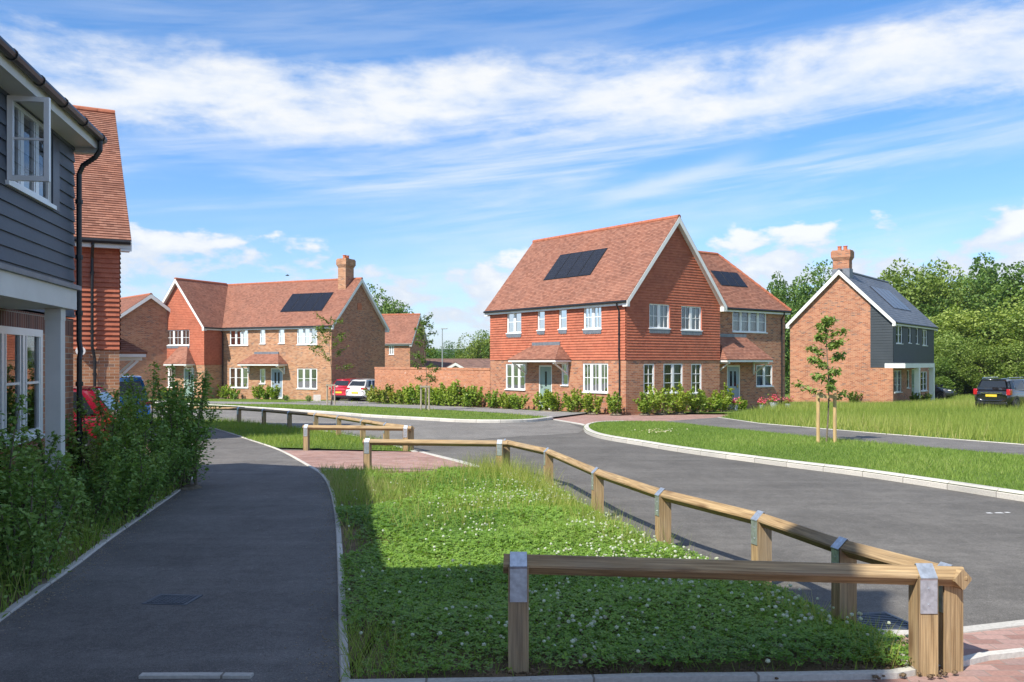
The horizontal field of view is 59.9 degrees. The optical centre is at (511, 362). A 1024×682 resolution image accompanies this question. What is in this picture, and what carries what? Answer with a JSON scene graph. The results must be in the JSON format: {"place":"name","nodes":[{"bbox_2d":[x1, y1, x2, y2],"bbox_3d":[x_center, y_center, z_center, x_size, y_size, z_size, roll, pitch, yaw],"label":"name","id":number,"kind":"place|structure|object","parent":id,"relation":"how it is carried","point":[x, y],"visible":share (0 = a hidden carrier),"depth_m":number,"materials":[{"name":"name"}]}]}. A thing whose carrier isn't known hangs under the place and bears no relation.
{"place":"outdoors","nodes":[
{"label":"outdoors","id":0,"kind":"place"},
{"bbox_2d":[0,465,190,611],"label":"shrub bed","id":1,"kind":"object","parent":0,"point":[17,597],"visible":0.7,"depth_m":8.11,"materials":[{"name":"soil"}]},
{"bbox_2d":[0,391,75,555],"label":"shrub","id":2,"kind":"object","parent":1,"relation":"on","point":[59,479],"visible":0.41,"depth_m":7.66,"materials":[{"name":"green plant"}]},
{"bbox_2d":[0,424,78,528],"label":"shrub","id":3,"kind":"object","parent":1,"relation":"on","point":[23,439],"visible":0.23,"depth_m":9.10,"materials":[{"name":"green plant"}]},
{"bbox_2d":[0,461,83,592],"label":"shrub","id":4,"kind":"object","parent":1,"relation":"on","point":[33,541],"visible":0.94,"depth_m":7.18,"materials":[{"name":"green plant"}]},
{"bbox_2d":[19,429,120,517],"bbox_3d":[-5.187,1.320,10.437,1.128,1.084,1.003,0,0,-18],"label":"shrub","id":5,"kind":"object","parent":1,"relation":"on","point":[38,438],"visible":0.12,"depth_m":10.38,"materials":[{"name":"green plant"}]},
{"bbox_2d":[30,456,134,534],"bbox_3d":[-4.604,1.419,9.561,0.972,0.856,1.037,0,0,22],"label":"shrub","id":6,"kind":"object","parent":1,"relation":"on","point":[107,484],"visible":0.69,"depth_m":9.49,"materials":[{"name":"green plant"}]},
{"bbox_2d":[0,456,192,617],"bbox_3d":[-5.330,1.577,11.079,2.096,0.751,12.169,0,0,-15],"label":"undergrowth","id":7,"kind":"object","parent":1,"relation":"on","point":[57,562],"visible":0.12,"depth_m":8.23,"materials":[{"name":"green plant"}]},
{"bbox_2d":[65,388,144,484],"bbox_3d":[-5.878,1.125,12.485,1.282,1.542,1.249,0,0,-29],"label":"shrub","id":8,"kind":"object","parent":1,"relation":"on","point":[87,451],"visible":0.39,"depth_m":12.25,"materials":[{"name":"green plant"}]},
{"bbox_2d":[4,362,222,489],"bbox_3d":[-5.036,0.955,11.117,2.187,1.911,11.946,0,0,-12],"label":"shrub","id":9,"kind":"object","parent":1,"relation":"on","point":[193,440],"depth_m":13.18,"materials":[{"name":"green plant"}]},
{"bbox_2d":[75,431,171,519],"bbox_3d":[-4.478,1.335,10.475,0.922,1.056,0.941,0,0,12],"label":"shrub","id":10,"kind":"object","parent":1,"relation":"on","point":[128,475],"visible":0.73,"depth_m":10.42,"materials":[{"name":"green plant"}]},
{"bbox_2d":[89,412,186,505],"bbox_3d":[-4.837,1.257,11.496,1.167,1.245,1.104,0,0,-39],"label":"shrub","id":11,"kind":"object","parent":1,"relation":"on","point":[126,434],"visible":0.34,"depth_m":11.46,"materials":[{"name":"green plant"}]},
{"bbox_2d":[87,361,195,466],"bbox_3d":[-5.676,0.947,13.639,1.491,1.934,1.710,0,0,36],"label":"shrub","id":12,"kind":"object","parent":1,"relation":"on","point":[141,404],"visible":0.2,"depth_m":13.51,"materials":[{"name":"green plant"}]},
{"bbox_2d":[113,415,194,496],"bbox_3d":[-4.981,1.319,12.353,1.128,1.152,0.929,0,0,-40],"label":"shrub","id":13,"kind":"object","parent":1,"relation":"on","point":[156,443],"visible":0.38,"depth_m":12.35,"materials":[{"name":"green plant"}]},
{"bbox_2d":[0,426,339,681],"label":"footpath","id":14,"kind":"structure","parent":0,"point":[234,539],"depth_m":6.88,"materials":[{"name":"grey asphalt"}]},
{"bbox_2d":[0,469,339,680],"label":"grit","id":15,"kind":"object","parent":14,"relation":"on","point":[153,529],"visible":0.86,"depth_m":6.91,"materials":[{"name":"grey gravel"}]},
{"bbox_2d":[142,594,202,604],"bbox_3d":[-2.539,1.773,6.654,0.340,0.010,0.280,0,0,6],"label":"manhole cover","id":16,"kind":"object","parent":14,"relation":"on","point":[173,599],"visible":1,"depth_m":6.63,"materials":[{"name":"metal"}]},
{"bbox_2d":[153,416,410,450],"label":"verge","id":17,"kind":"structure","parent":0,"point":[347,447],"depth_m":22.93,"materials":[{"name":"green plant"}]},
{"bbox_2d":[151,406,414,449],"bbox_3d":[-7.658,2.002,28.107,2.356,1.151,19.219,0,0,-41],"label":"knee rail fence","id":18,"kind":"object","parent":17,"relation":"on","point":[338,418],"visible":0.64,"depth_m":27.04,"materials":[{"name":"wood"}]},
{"bbox_2d":[302,424,411,451],"bbox_3d":[-3.543,1.884,20.296,2.588,0.920,0.139,0,0,10],"label":"knee rail fence","id":19,"kind":"object","parent":17,"relation":"on","point":[405,429],"visible":0.88,"depth_m":20.29,"materials":[{"name":"wood"}]},
{"bbox_2d":[300,399,376,403],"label":"parking bay","id":20,"kind":"object","parent":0,"point":[360,401],"visible":0.4,"depth_m":58.34,"materials":[{"name":"grey asphalt"}]},
{"bbox_2d":[329,378,362,400],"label":"parked car","id":21,"kind":"object","parent":20,"relation":"on","point":[341,386],"visible":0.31,"depth_m":60.04,"materials":[{"name":"red paint"}]},
{"bbox_2d":[345,378,374,400],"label":"parked car","id":22,"kind":"object","parent":20,"relation":"on","point":[355,389],"visible":0.29,"depth_m":58.57,"materials":[{"name":"white paint"}]},
{"bbox_2d":[185,403,548,419],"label":"verge","id":23,"kind":"structure","parent":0,"point":[454,413],"depth_m":40.21,"materials":[{"name":"green plant"}]},
{"bbox_2d":[410,312,440,409],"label":"young tree","id":24,"kind":"object","parent":23,"relation":"on","point":[420,330],"visible":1,"depth_m":42.98,"materials":[{"name":"green plant"}]},
{"bbox_2d":[153,405,583,439],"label":"road","id":25,"kind":"structure","parent":0,"point":[431,430],"depth_m":30.44,"materials":[{"name":"grey asphalt"}]},
{"bbox_2d":[155,402,552,422],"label":"kerb","id":26,"kind":"structure","parent":25,"relation":"on","point":[441,419],"depth_m":35.28,"materials":[{"name":"concrete"}]},
{"bbox_2d":[149,400,587,416],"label":"pavement","id":27,"kind":"structure","parent":0,"point":[522,412],"depth_m":46.63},
{"bbox_2d":[308,313,352,405],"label":"young tree","id":28,"kind":"object","parent":27,"relation":"on","point":[322,332],"visible":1,"depth_m":50.99,"materials":[{"name":"green plant"}]},
{"bbox_2d":[462,386,482,406],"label":"hedge plant","id":29,"kind":"object","parent":27,"relation":"on","point":[469,402],"visible":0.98,"depth_m":46.87,"materials":[{"name":"green plant"}]},
{"bbox_2d":[562,388,586,411],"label":"shrub","id":30,"kind":"object","parent":27,"relation":"on","point":[573,406],"visible":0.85,"depth_m":40.32,"materials":[{"name":"green plant"}]},
{"bbox_2d":[283,450,474,470],"bbox_3d":[-2.877,1.974,18.087,2.878,0.075,6.110,0,0,-22],"label":"crossing","id":31,"kind":"object","parent":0,"point":[317,459],"visible":0.83,"depth_m":18.06,"materials":[{"name":"red brick"}]},
{"bbox_2d":[0,0,1023,348],"label":"sky","id":32,"kind":"structure","parent":0,"point":[427,144],"materials":[{"name":"blue"}]},
{"bbox_2d":[150,388,1022,443],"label":"front gardens","id":33,"kind":"object","parent":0,"point":[298,401],"visible":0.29,"depth_m":42.85,"materials":[{"name":"green plant"}]},
{"bbox_2d":[95,293,204,398],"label":"detached house","id":34,"kind":"structure","parent":33,"relation":"on","point":[143,321],"depth_m":65.94,"materials":[{"name":"brick"}]},
{"bbox_2d":[162,255,389,399],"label":"detached house","id":35,"kind":"structure","parent":33,"relation":"on","point":[259,333],"depth_m":65.68,"materials":[{"name":"brick"}]},
{"bbox_2d":[166,330,189,347],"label":"window","id":36,"kind":"structure","parent":35,"relation":"in","point":[176,338],"depth_m":66.45,"materials":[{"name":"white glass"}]},
{"bbox_2d":[229,330,247,345],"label":"window","id":37,"kind":"structure","parent":35,"relation":"in","point":[237,337],"depth_m":66.23,"materials":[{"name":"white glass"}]},
{"bbox_2d":[230,368,247,387],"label":"window","id":38,"kind":"structure","parent":35,"relation":"in","point":[238,376],"depth_m":66.24,"materials":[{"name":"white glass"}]},
{"bbox_2d":[296,368,317,389],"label":"window","id":39,"kind":"structure","parent":35,"relation":"in","point":[306,378],"depth_m":63.49,"materials":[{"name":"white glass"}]},
{"bbox_2d":[297,329,317,344],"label":"window","id":40,"kind":"structure","parent":35,"relation":"in","point":[304,336],"depth_m":63.52,"materials":[{"name":"white glass"}]},
{"bbox_2d":[367,283,413,313],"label":"tree","id":41,"kind":"object","parent":33,"relation":"on","point":[389,307],"visible":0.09,"depth_m":95.02,"materials":[{"name":"green plant"}]},
{"bbox_2d":[382,313,428,366],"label":"detached house","id":42,"kind":"structure","parent":33,"relation":"on","point":[401,346],"depth_m":88.94,"materials":[{"name":"tile"}]},
{"bbox_2d":[374,367,489,406],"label":"garden wall","id":43,"kind":"structure","parent":33,"relation":"on","point":[398,377],"depth_m":51.55,"materials":[{"name":"brick"}]},
{"bbox_2d":[426,359,493,367],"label":"bungalow","id":44,"kind":"object","parent":33,"relation":"on","point":[466,363],"visible":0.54,"depth_m":93.78,"materials":[{"name":"brown tile"}]},
{"bbox_2d":[454,332,501,360],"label":"tree","id":45,"kind":"object","parent":33,"relation":"on","point":[474,349],"visible":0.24,"depth_m":102.97,"materials":[{"name":"green plant"}]},
{"bbox_2d":[483,214,791,414],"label":"detached house","id":46,"kind":"structure","parent":33,"relation":"on","point":[628,312],"depth_m":42.41,"materials":[{"name":"tile"}]},
{"bbox_2d":[506,313,521,337],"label":"window","id":47,"kind":"structure","parent":46,"relation":"in","point":[513,319],"depth_m":45.55,"materials":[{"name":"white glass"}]},
{"bbox_2d":[504,364,525,390],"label":"window","id":48,"kind":"structure","parent":46,"relation":"in","point":[515,378],"depth_m":45.54,"materials":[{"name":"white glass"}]},
{"bbox_2d":[539,365,551,408],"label":"door","id":49,"kind":"structure","parent":46,"relation":"in","point":[545,371],"depth_m":43.58,"materials":[{"name":"teal paint"}]},
{"bbox_2d":[582,307,601,333],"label":"window","id":50,"kind":"structure","parent":46,"relation":"in","point":[592,316],"depth_m":40.81,"materials":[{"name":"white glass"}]},
{"bbox_2d":[582,363,608,393],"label":"window","id":51,"kind":"structure","parent":46,"relation":"in","point":[595,375],"depth_m":40.71,"materials":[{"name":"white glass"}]},
{"bbox_2d":[649,304,670,333],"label":"window","id":52,"kind":"structure","parent":46,"relation":"in","point":[658,313],"depth_m":40.44,"materials":[{"name":"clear glass"}]},
{"bbox_2d":[663,364,682,393],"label":"window","id":53,"kind":"structure","parent":46,"relation":"in","point":[672,373],"depth_m":41.31,"materials":[{"name":"clear glass"}]},
{"bbox_2d":[680,306,702,334],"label":"window","id":54,"kind":"structure","parent":46,"relation":"in","point":[690,315],"depth_m":41.95,"materials":[{"name":"white glass"}]},
{"bbox_2d":[727,365,739,408],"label":"door","id":55,"kind":"structure","parent":46,"relation":"in","point":[733,371],"depth_m":44.47,"materials":[{"name":"teal paint"}]},
{"bbox_2d":[732,312,767,333],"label":"window","id":56,"kind":"structure","parent":46,"relation":"in","point":[742,322],"depth_m":45.52,"materials":[{"name":"clear glass"}]},
{"bbox_2d":[756,365,773,386],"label":"window","id":57,"kind":"structure","parent":46,"relation":"in","point":[764,375],"depth_m":46.03,"materials":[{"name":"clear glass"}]},
{"bbox_2d":[646,385,677,414],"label":"shrub","id":58,"kind":"object","parent":33,"relation":"on","point":[664,404],"visible":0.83,"depth_m":39.02,"materials":[{"name":"green plant"}]},
{"bbox_2d":[665,382,691,413],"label":"shrub","id":59,"kind":"object","parent":33,"relation":"on","point":[683,399],"visible":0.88,"depth_m":39.53,"materials":[{"name":"green plant"}]},
{"bbox_2d":[686,385,711,412],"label":"shrub","id":60,"kind":"object","parent":33,"relation":"on","point":[694,403],"visible":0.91,"depth_m":40.14,"materials":[{"name":"green plant"}]},
{"bbox_2d":[712,382,741,411],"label":"shrub","id":61,"kind":"object","parent":33,"relation":"on","point":[727,398],"visible":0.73,"depth_m":41.80,"materials":[{"name":"green plant"}]},
{"bbox_2d":[766,259,832,391],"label":"tree","id":62,"kind":"object","parent":33,"relation":"on","point":[799,303],"visible":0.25,"depth_m":83.14,"materials":[{"name":"green plant"}]},
{"bbox_2d":[785,246,938,402],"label":"detached house","id":63,"kind":"structure","parent":33,"relation":"on","point":[887,347],"depth_m":56.02,"materials":[{"name":"brick"}]},
{"bbox_2d":[722,394,1023,444],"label":"meadow grass","id":64,"kind":"structure","parent":33,"relation":"on","point":[859,416],"depth_m":30.86,"materials":[{"name":"green plant"}]},
{"bbox_2d":[878,257,950,319],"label":"tree","id":65,"kind":"object","parent":33,"relation":"on","point":[902,284],"visible":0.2,"depth_m":85.89,"materials":[{"name":"green plant"}]},
{"bbox_2d":[915,296,955,332],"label":"tree","id":66,"kind":"object","parent":33,"relation":"on","point":[928,307],"visible":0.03,"depth_m":83.28,"materials":[{"name":"green plant"}]},
{"bbox_2d":[934,357,960,388],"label":"tree","id":67,"kind":"object","parent":33,"relation":"on","point":[943,378],"visible":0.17,"depth_m":69.84,"materials":[{"name":"green plant"}]},
{"bbox_2d":[910,258,1000,326],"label":"tree","id":68,"kind":"object","parent":33,"relation":"on","point":[946,293],"visible":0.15,"depth_m":85.52,"materials":[{"name":"green plant"}]},
{"bbox_2d":[934,328,976,394],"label":"tree","id":69,"kind":"object","parent":33,"relation":"on","point":[950,353],"visible":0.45,"depth_m":71.58,"materials":[{"name":"green plant"}]},
{"bbox_2d":[926,303,990,373],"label":"tree","id":70,"kind":"object","parent":33,"relation":"on","point":[944,326],"visible":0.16,"depth_m":75.62,"materials":[{"name":"green plant"}]},
{"bbox_2d":[934,315,1007,393],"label":"tree","id":71,"kind":"object","parent":33,"relation":"on","point":[966,338],"visible":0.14,"depth_m":74.01,"materials":[{"name":"green plant"}]},
{"bbox_2d":[949,341,1014,395],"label":"tree","id":72,"kind":"object","parent":33,"relation":"on","point":[980,359],"visible":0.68,"depth_m":70.88,"materials":[{"name":"green plant"}]},
{"bbox_2d":[943,252,1023,319],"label":"tree","id":73,"kind":"object","parent":33,"relation":"on","point":[988,280],"visible":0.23,"depth_m":83.14,"materials":[{"name":"green plant"}]},
{"bbox_2d":[943,295,1023,381],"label":"tree","id":74,"kind":"object","parent":33,"relation":"on","point":[995,318],"visible":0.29,"depth_m":73.48,"materials":[{"name":"green plant"}]},
{"bbox_2d":[969,262,1023,337],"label":"tree","id":75,"kind":"object","parent":33,"relation":"on","point":[1011,281],"visible":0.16,"depth_m":80.91,"materials":[{"name":"green plant"}]},
{"bbox_2d":[973,377,1023,408],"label":"parked car","id":76,"kind":"object","parent":33,"relation":"on","point":[1002,391],"visible":0.88,"depth_m":43.52,"materials":[{"name":"black paint"}]},
{"bbox_2d":[975,307,1023,376],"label":"tree","id":77,"kind":"object","parent":33,"relation":"on","point":[1004,329],"visible":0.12,"depth_m":72.34,"materials":[{"name":"green plant"}]},
{"bbox_2d":[982,334,1023,377],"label":"tree","id":78,"kind":"object","parent":33,"relation":"on","point":[1015,367],"visible":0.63,"depth_m":69.93,"materials":[{"name":"green plant"}]},
{"bbox_2d":[317,449,909,681],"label":"verge","id":79,"kind":"structure","parent":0,"point":[728,667],"depth_m":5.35,"materials":[{"name":"green plant"}]},
{"bbox_2d":[362,438,507,469],"bbox_3d":[-1.367,1.808,15.695,2.625,0.920,0.139,0,0,10],"label":"knee rail fence","id":80,"kind":"object","parent":79,"relation":"on","point":[499,445],"visible":0.84,"depth_m":15.68,"materials":[{"name":"wood"}]},
{"bbox_2d":[323,465,914,676],"bbox_3d":[-0.427,1.760,10.306,3.419,0.309,11.522,0,0,-13],"label":"clover","id":81,"kind":"object","parent":79,"relation":"on","point":[637,591],"depth_m":6.39,"materials":[{"name":"green plant"}]},
{"bbox_2d":[353,655,957,681],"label":"clods","id":82,"kind":"object","parent":79,"relation":"on","point":[666,669],"visible":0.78,"depth_m":5.04,"materials":[{"name":"soil"}]},
{"bbox_2d":[503,552,966,676],"bbox_3d":[1.255,1.583,5.050,2.611,1.013,0.139,0,0,0],"label":"knee rail fence","id":83,"kind":"object","parent":79,"relation":"on","point":[923,581],"visible":0.98,"depth_m":5.00,"materials":[{"name":"wood"}]},
{"bbox_2d":[503,439,971,672],"bbox_3d":[1.214,1.711,10.411,0.363,1.108,11.154,0,0,-13],"label":"knee rail fence","id":84,"kind":"object","parent":79,"relation":"on","point":[764,525],"visible":0.71,"depth_m":6.54,"materials":[{"name":"wood"}]},
{"bbox_2d":[543,414,724,423],"bbox_3d":[5.227,2.301,39.316,9.218,0.251,15.635,0,0,-14],"label":"junction table","id":85,"kind":"object","parent":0,"point":[583,418],"visible":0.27,"depth_m":36.65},
{"bbox_2d":[577,392,604,413],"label":"shrub","id":86,"kind":"object","parent":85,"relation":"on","point":[588,404],"visible":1,"depth_m":39.45,"materials":[{"name":"green plant"}]},
{"bbox_2d":[632,390,659,414],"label":"shrub","id":87,"kind":"object","parent":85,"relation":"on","point":[644,406],"visible":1,"depth_m":38.40,"materials":[{"name":"green plant"}]},
{"bbox_2d":[276,404,1023,625],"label":"road","id":88,"kind":"structure","parent":0,"point":[978,539],"depth_m":11.15,"materials":[{"name":"grey asphalt"}]},
{"bbox_2d":[584,420,1023,501],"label":"kerb","id":89,"kind":"structure","parent":88,"relation":"on","point":[966,488],"depth_m":15.71,"materials":[{"name":"concrete"}]},
{"bbox_2d":[857,611,907,629],"bbox_3d":[2.501,1.794,6.136,0.440,0.018,0.400,0,0,-10],"label":"drain grate","id":90,"kind":"object","parent":88,"relation":"on","point":[885,617],"visible":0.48,"depth_m":6.15,"materials":[{"name":"metal"}]},
{"bbox_2d":[872,620,1023,635],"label":"kerb","id":91,"kind":"structure","parent":88,"relation":"on","point":[993,626],"depth_m":5.94,"materials":[{"name":"concrete"}]},
{"bbox_2d":[584,420,1023,494],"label":"verge","id":92,"kind":"structure","parent":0,"point":[955,470],"depth_m":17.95,"materials":[{"name":"green plant"}]},
{"bbox_2d":[791,313,849,440],"bbox_3d":[7.675,0.423,21.833,1.465,3.287,1.205,0,0,0],"label":"young tree","id":93,"kind":"object","parent":92,"relation":"on","point":[827,321],"visible":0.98,"depth_m":21.77,"materials":[{"name":"green plant"}]},
{"bbox_2d":[816,393,837,442],"bbox_3d":[7.704,1.505,21.767,0.510,1.520,0.154,0,0,0],"label":"tree stake","id":94,"kind":"object","parent":92,"relation":"on","point":[834,396],"visible":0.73,"depth_m":21.73,"materials":[{"name":"brown wood"}]},
{"bbox_2d":[667,417,1023,454],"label":"footpath","id":95,"kind":"structure","parent":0,"point":[989,447],"depth_m":23.51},
{"bbox_2d":[763,627,1023,681],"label":"crossing","id":96,"kind":"object","parent":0,"point":[1007,670],"visible":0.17,"depth_m":5.18,"materials":[{"name":"brick"}]},
{"bbox_3d":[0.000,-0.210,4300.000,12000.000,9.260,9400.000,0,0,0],"label":"ground","id":97,"kind":"structure","parent":0,"visible":0},
{"bbox_2d":[0,36,107,530],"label":"detached house","id":98,"kind":"structure","parent":97,"relation":"on","point":[48,130],"depth_m":10.37,"materials":[{"name":"wood"}]},
{"bbox_2d":[0,325,44,448],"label":"window","id":99,"kind":"structure","parent":98,"relation":"in","point":[15,342],"depth_m":10.65,"materials":[{"name":"clear glass"}]},
{"bbox_2d":[5,102,56,209],"bbox_3d":[-6.145,-2.455,10.478,0.960,1.005,1.670,0,0,-11],"label":"window","id":100,"kind":"structure","parent":98,"relation":"in","point":[27,159],"depth_m":10.73,"materials":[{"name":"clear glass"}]},
{"bbox_2d":[0,438,193,621],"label":"edging","id":101,"kind":"object","parent":97,"relation":"on","point":[13,607],"visible":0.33,"depth_m":7.78,"materials":[{"name":"concrete"}]},
{"bbox_2d":[73,385,128,458],"bbox_3d":[-9.440,1.214,16.902,3.980,1.580,1.989,0,0,-14],"label":"parked car","id":102,"kind":"object","parent":97,"relation":"on","point":[86,392],"visible":0.05,"depth_m":16.60,"materials":[{"name":"red paint"}]},
{"bbox_2d":[69,105,146,401],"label":"detached house","id":103,"kind":"structure","parent":97,"relation":"on","point":[106,238],"depth_m":21.91,"materials":[{"name":"tile"}]},
{"bbox_2d":[119,375,151,423],"bbox_3d":[-13.495,1.328,30.491,1.989,1.800,4.030,0,0,-29],"label":"parked car","id":104,"kind":"object","parent":97,"relation":"on","point":[140,380],"visible":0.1,"depth_m":29.14,"materials":[{"name":"blue paint"}]},
{"bbox_2d":[139,672,253,678],"bbox_3d":[-1.754,1.782,4.945,0.621,0.100,0.065,0,0,0],"label":"edging","id":105,"kind":"object","parent":97,"relation":"on","point":[196,675],"visible":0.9,"depth_m":4.92,"materials":[{"name":"concrete"}]},
{"bbox_2d":[214,428,349,681],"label":"edging","id":106,"kind":"object","parent":97,"relation":"on","point":[340,572],"visible":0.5,"depth_m":7.40,"materials":[{"name":"concrete"}]},
{"bbox_2d":[341,648,1023,681],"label":"edging","id":107,"kind":"object","parent":97,"relation":"on","point":[968,660],"visible":0.79,"depth_m":4.91,"materials":[{"name":"concrete"}]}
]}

